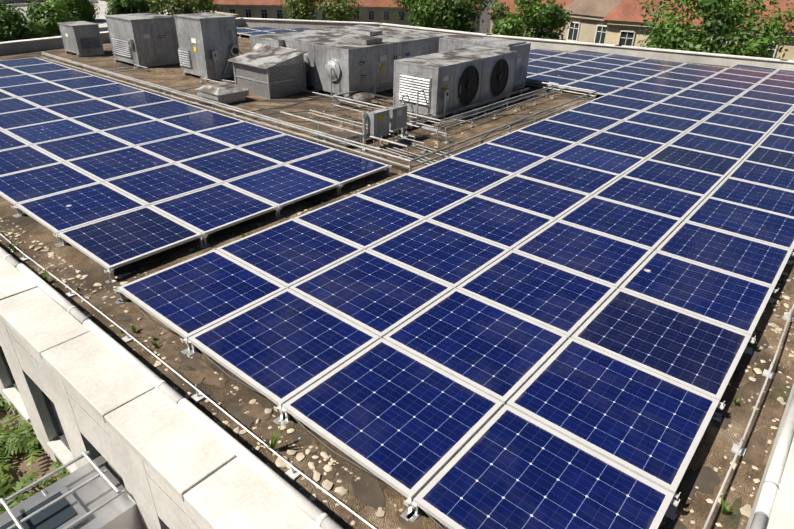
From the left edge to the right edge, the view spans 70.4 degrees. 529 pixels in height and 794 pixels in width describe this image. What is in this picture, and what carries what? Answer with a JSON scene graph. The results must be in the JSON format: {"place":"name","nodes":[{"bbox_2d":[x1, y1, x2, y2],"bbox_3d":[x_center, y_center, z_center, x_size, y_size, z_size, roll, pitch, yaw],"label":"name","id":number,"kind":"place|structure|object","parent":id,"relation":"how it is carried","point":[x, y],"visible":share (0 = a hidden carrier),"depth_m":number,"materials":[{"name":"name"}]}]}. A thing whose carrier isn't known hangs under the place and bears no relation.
{"place":"outdoors","nodes":[
{"label":"outdoors","id":0,"kind":"place"},
{"bbox_2d":[0,401,65,512],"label":"terrace soil","id":1,"kind":"structure","parent":0,"point":[44,462],"depth_m":7.23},
{"bbox_2d":[0,393,69,514],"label":"fern plants","id":2,"kind":"object","parent":1,"relation":"on","point":[14,444],"visible":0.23,"depth_m":7.21,"materials":[{"name":"green plant"}]},
{"bbox_2d":[0,455,142,528],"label":"balcony","id":3,"kind":"structure","parent":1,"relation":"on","point":[120,512],"depth_m":5.12,"materials":[{"name":"silver metal"}]},
{"bbox_2d":[0,451,124,528],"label":"enclosure pipe frame","id":4,"kind":"object","parent":3,"relation":"on","point":[58,499],"visible":1,"depth_m":5.01,"materials":[{"name":"metal"}]},
{"bbox_2d":[149,5,238,17],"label":"neighbour flat roof","id":5,"kind":"structure","parent":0,"point":[236,15],"depth_m":89.52,"materials":[{"name":"grey concrete"}]},
{"bbox_2d":[479,0,497,33],"bbox_3d":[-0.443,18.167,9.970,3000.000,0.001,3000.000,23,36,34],"label":"city ground","id":6,"kind":"structure","parent":0,"point":[485,17],"depth_m":202.30,"materials":[{"name":"concrete"}]},
{"bbox_2d":[0,0,45,41],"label":"tree","id":7,"kind":"object","parent":6,"relation":"on","point":[14,25],"visible":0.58,"depth_m":32.35,"materials":[{"name":"green plant"}]},
{"bbox_2d":[24,0,85,37],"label":"tree","id":8,"kind":"object","parent":6,"relation":"on","point":[50,16],"visible":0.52,"depth_m":35.74,"materials":[{"name":"green plant"}]},
{"bbox_2d":[47,0,100,21],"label":"tree","id":9,"kind":"object","parent":6,"relation":"on","point":[85,10],"visible":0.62,"depth_m":52.65,"materials":[{"name":"green plant"}]},
{"bbox_2d":[0,0,171,4],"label":"neighbour block","id":10,"kind":"structure","parent":6,"relation":"on","point":[18,1],"depth_m":134.36,"materials":[{"name":"brown tile"}]},
{"bbox_2d":[2,0,171,36],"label":"building","id":11,"kind":"structure","parent":6,"relation":"on","point":[100,20],"depth_m":61.74,"materials":[{"name":"white paint"}]},
{"bbox_2d":[0,318,209,528],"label":"facade wall","id":12,"kind":"structure","parent":6,"relation":"on","point":[42,397],"depth_m":5.67,"materials":[{"name":"white concrete"}]},
{"bbox_2d":[105,0,151,14],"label":"tree","id":13,"kind":"object","parent":6,"relation":"on","point":[115,7],"visible":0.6,"depth_m":42.62,"materials":[{"name":"green plant"}]},
{"bbox_2d":[147,0,221,15],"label":"tree","id":14,"kind":"object","parent":6,"relation":"on","point":[193,6],"visible":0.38,"depth_m":51.47,"materials":[{"name":"green plant"}]},
{"bbox_2d":[280,0,362,21],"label":"tree","id":15,"kind":"object","parent":6,"relation":"on","point":[299,9],"visible":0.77,"depth_m":65.81,"materials":[{"name":"green plant"}]},
{"bbox_2d":[181,0,481,32],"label":"building","id":16,"kind":"structure","parent":6,"relation":"on","point":[377,11],"depth_m":118.81,"materials":[{"name":"tile"}]},
{"bbox_2d":[389,0,491,32],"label":"tree","id":17,"kind":"object","parent":6,"relation":"on","point":[453,15],"visible":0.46,"depth_m":43.36,"materials":[{"name":"green plant"}]},
{"bbox_2d":[487,0,573,38],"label":"neighbour house","id":18,"kind":"structure","parent":6,"relation":"on","point":[567,2],"depth_m":63.00,"materials":[{"name":"orange tile"}]},
{"bbox_2d":[487,0,573,40],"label":"tree","id":19,"kind":"object","parent":6,"relation":"on","point":[546,15],"visible":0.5,"depth_m":42.04,"materials":[{"name":"green plant"}]},
{"bbox_2d":[560,0,621,43],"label":"neighbour house","id":20,"kind":"structure","parent":6,"relation":"on","point":[588,24],"depth_m":58.51,"materials":[{"name":"beige paint"}]},
{"bbox_2d":[602,0,793,59],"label":"neighbour house","id":21,"kind":"structure","parent":6,"relation":"on","point":[623,18],"depth_m":49.70,"materials":[{"name":"beige paint"}]},
{"bbox_2d":[634,0,793,58],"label":"tree","id":22,"kind":"object","parent":6,"relation":"on","point":[719,25],"visible":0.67,"depth_m":34.71,"materials":[{"name":"green plant"}]},
{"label":"building walls","id":23,"kind":"object","parent":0,"visible":0},
{"bbox_2d":[0,26,793,528],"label":"roof slab","id":24,"kind":"structure","parent":23,"relation":"on","point":[716,444],"depth_m":6.76,"materials":[{"name":"brown concrete"}]},
{"bbox_2d":[57,21,103,56],"bbox_3d":[-11.957,-8.561,21.371,1.268,1.090,0.990,23,36,34],"label":"cabinet","id":25,"kind":"object","parent":24,"relation":"on","point":[81,38],"visible":1,"depth_m":21.04,"materials":[{"name":"metal"}]},
{"bbox_2d":[104,13,179,68],"bbox_3d":[-9.173,-7.880,19.819,1.818,1.545,2.388,23,36,34],"label":"cabinet","id":26,"kind":"object","parent":24,"relation":"on","point":[146,39],"visible":0.85,"depth_m":19.49,"materials":[{"name":"metal"}]},
{"bbox_2d":[173,12,242,81],"bbox_3d":[-5.754,-6.964,18.057,2.284,1.825,1.512,23,36,34],"label":"cabinet","id":27,"kind":"object","parent":24,"relation":"on","point":[208,48],"visible":0.96,"depth_m":17.76,"materials":[{"name":"metal"}]},
{"bbox_2d":[195,82,249,104],"bbox_3d":[-4.800,-4.732,15.533,1.060,0.420,1.060,23,36,34],"label":"roof vent","id":28,"kind":"object","parent":24,"relation":"on","point":[225,93],"visible":0.88,"depth_m":15.26,"materials":[{"name":"metal"}]},
{"bbox_2d":[228,43,306,98],"bbox_3d":[-3.969,-5.777,16.717,2.360,1.140,1.560,23,36,34],"label":"hvac unit","id":29,"kind":"object","parent":24,"relation":"on","point":[266,71],"visible":0.96,"depth_m":16.21,"materials":[{"name":"metal"}]},
{"bbox_2d":[116,174,443,528],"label":"string cables","id":30,"kind":"object","parent":24,"relation":"on","point":[433,519],"visible":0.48,"depth_m":5.71,"materials":[{"name":"grey rubber"}]},
{"bbox_2d":[41,52,596,173],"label":"pipes","id":31,"kind":"object","parent":24,"relation":"on","point":[343,99],"visible":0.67,"depth_m":14.06,"materials":[{"name":"grey metal"}]},
{"bbox_2d":[249,24,450,98],"bbox_3d":[-1.126,-6.778,18.310,5.006,1.488,5.253,23,36,34],"label":"air handling unit","id":32,"kind":"object","parent":24,"relation":"on","point":[358,57],"visible":0.56,"depth_m":16.75,"materials":[{"name":"metal"}]},
{"bbox_2d":[353,92,374,106],"bbox_3d":[-0.912,-4.533,15.469,0.600,0.330,0.600,23,36,34],"label":"roof vent","id":33,"kind":"object","parent":24,"relation":"on","point":[365,97],"visible":0.94,"depth_m":15.29,"materials":[{"name":"metal"}]},
{"bbox_2d":[7,90,738,526],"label":"weeds","id":34,"kind":"object","parent":24,"relation":"on","point":[273,444],"visible":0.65,"depth_m":5.41,"materials":[{"name":"green plant"}]},
{"bbox_2d":[152,89,596,169],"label":"pipes","id":35,"kind":"object","parent":24,"relation":"on","point":[314,98],"visible":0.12,"depth_m":15.20,"materials":[{"name":"grey plastic"}]},
{"bbox_2d":[0,93,793,528],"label":"pebbles","id":36,"kind":"object","parent":24,"relation":"on","point":[342,491],"visible":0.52,"depth_m":5.16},
{"bbox_2d":[0,247,793,528],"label":"flashing","id":37,"kind":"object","parent":24,"relation":"on","point":[323,520],"depth_m":4.46,"materials":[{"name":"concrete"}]},
{"bbox_2d":[0,233,793,528],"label":"lightning conductor wire","id":38,"kind":"object","parent":24,"relation":"on","point":[293,473],"visible":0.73,"depth_m":5.18,"materials":[{"name":"metal"}]},
{"bbox_2d":[11,33,793,522],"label":"panel mounting brackets","id":39,"kind":"object","parent":24,"relation":"on","point":[413,513],"visible":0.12,"depth_m":5.89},
{"bbox_2d":[0,26,793,528],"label":"solar panel array","id":40,"kind":"object","parent":39,"relation":"on","point":[410,334],"visible":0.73,"depth_m":7.41,"materials":[{"name":"blue glass"}]},
{"bbox_2d":[339,86,529,164],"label":"string combiner boxes","id":41,"kind":"object","parent":24,"relation":"on","point":[382,122],"visible":0.73,"depth_m":12.26,"materials":[{"name":"metal"}]},
{"bbox_2d":[346,87,525,141],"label":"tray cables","id":42,"kind":"object","parent":41,"relation":"on","point":[427,116],"visible":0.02,"depth_m":13.90,"materials":[{"name":"grey plastic"}]},
{"bbox_2d":[358,46,516,122],"bbox_3d":[1.318,-5.280,15.926,3.944,1.306,3.903,23,36,34],"label":"air conditioning unit","id":43,"kind":"object","parent":24,"relation":"on","point":[447,81],"visible":0.96,"depth_m":14.69,"materials":[{"name":"grey metal"}]},
{"bbox_2d":[116,89,793,528],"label":"roof dirt patches","id":44,"kind":"object","parent":24,"relation":"on","point":[370,493],"visible":0.54,"depth_m":5.21,"materials":[{"name":"brown soil"}]},
{"bbox_2d":[439,34,530,88],"bbox_3d":[2.723,-6.384,17.857,2.576,1.432,1.350,23,36,34],"label":"rooftop hvac unit","id":45,"kind":"object","parent":24,"relation":"on","point":[459,41],"visible":0.44,"depth_m":17.32,"materials":[{"name":"metal"}]},
{"bbox_2d":[0,255,793,528],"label":"parapet coping slabs","id":46,"kind":"structure","parent":23,"relation":"on","point":[208,477],"depth_m":4.52,"materials":[{"name":"concrete"}]},
{"bbox_2d":[0,18,793,70],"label":"parapet wall","id":47,"kind":"structure","parent":23,"relation":"on","point":[25,45],"depth_m":24.28,"materials":[{"name":"concrete"}]}
]}

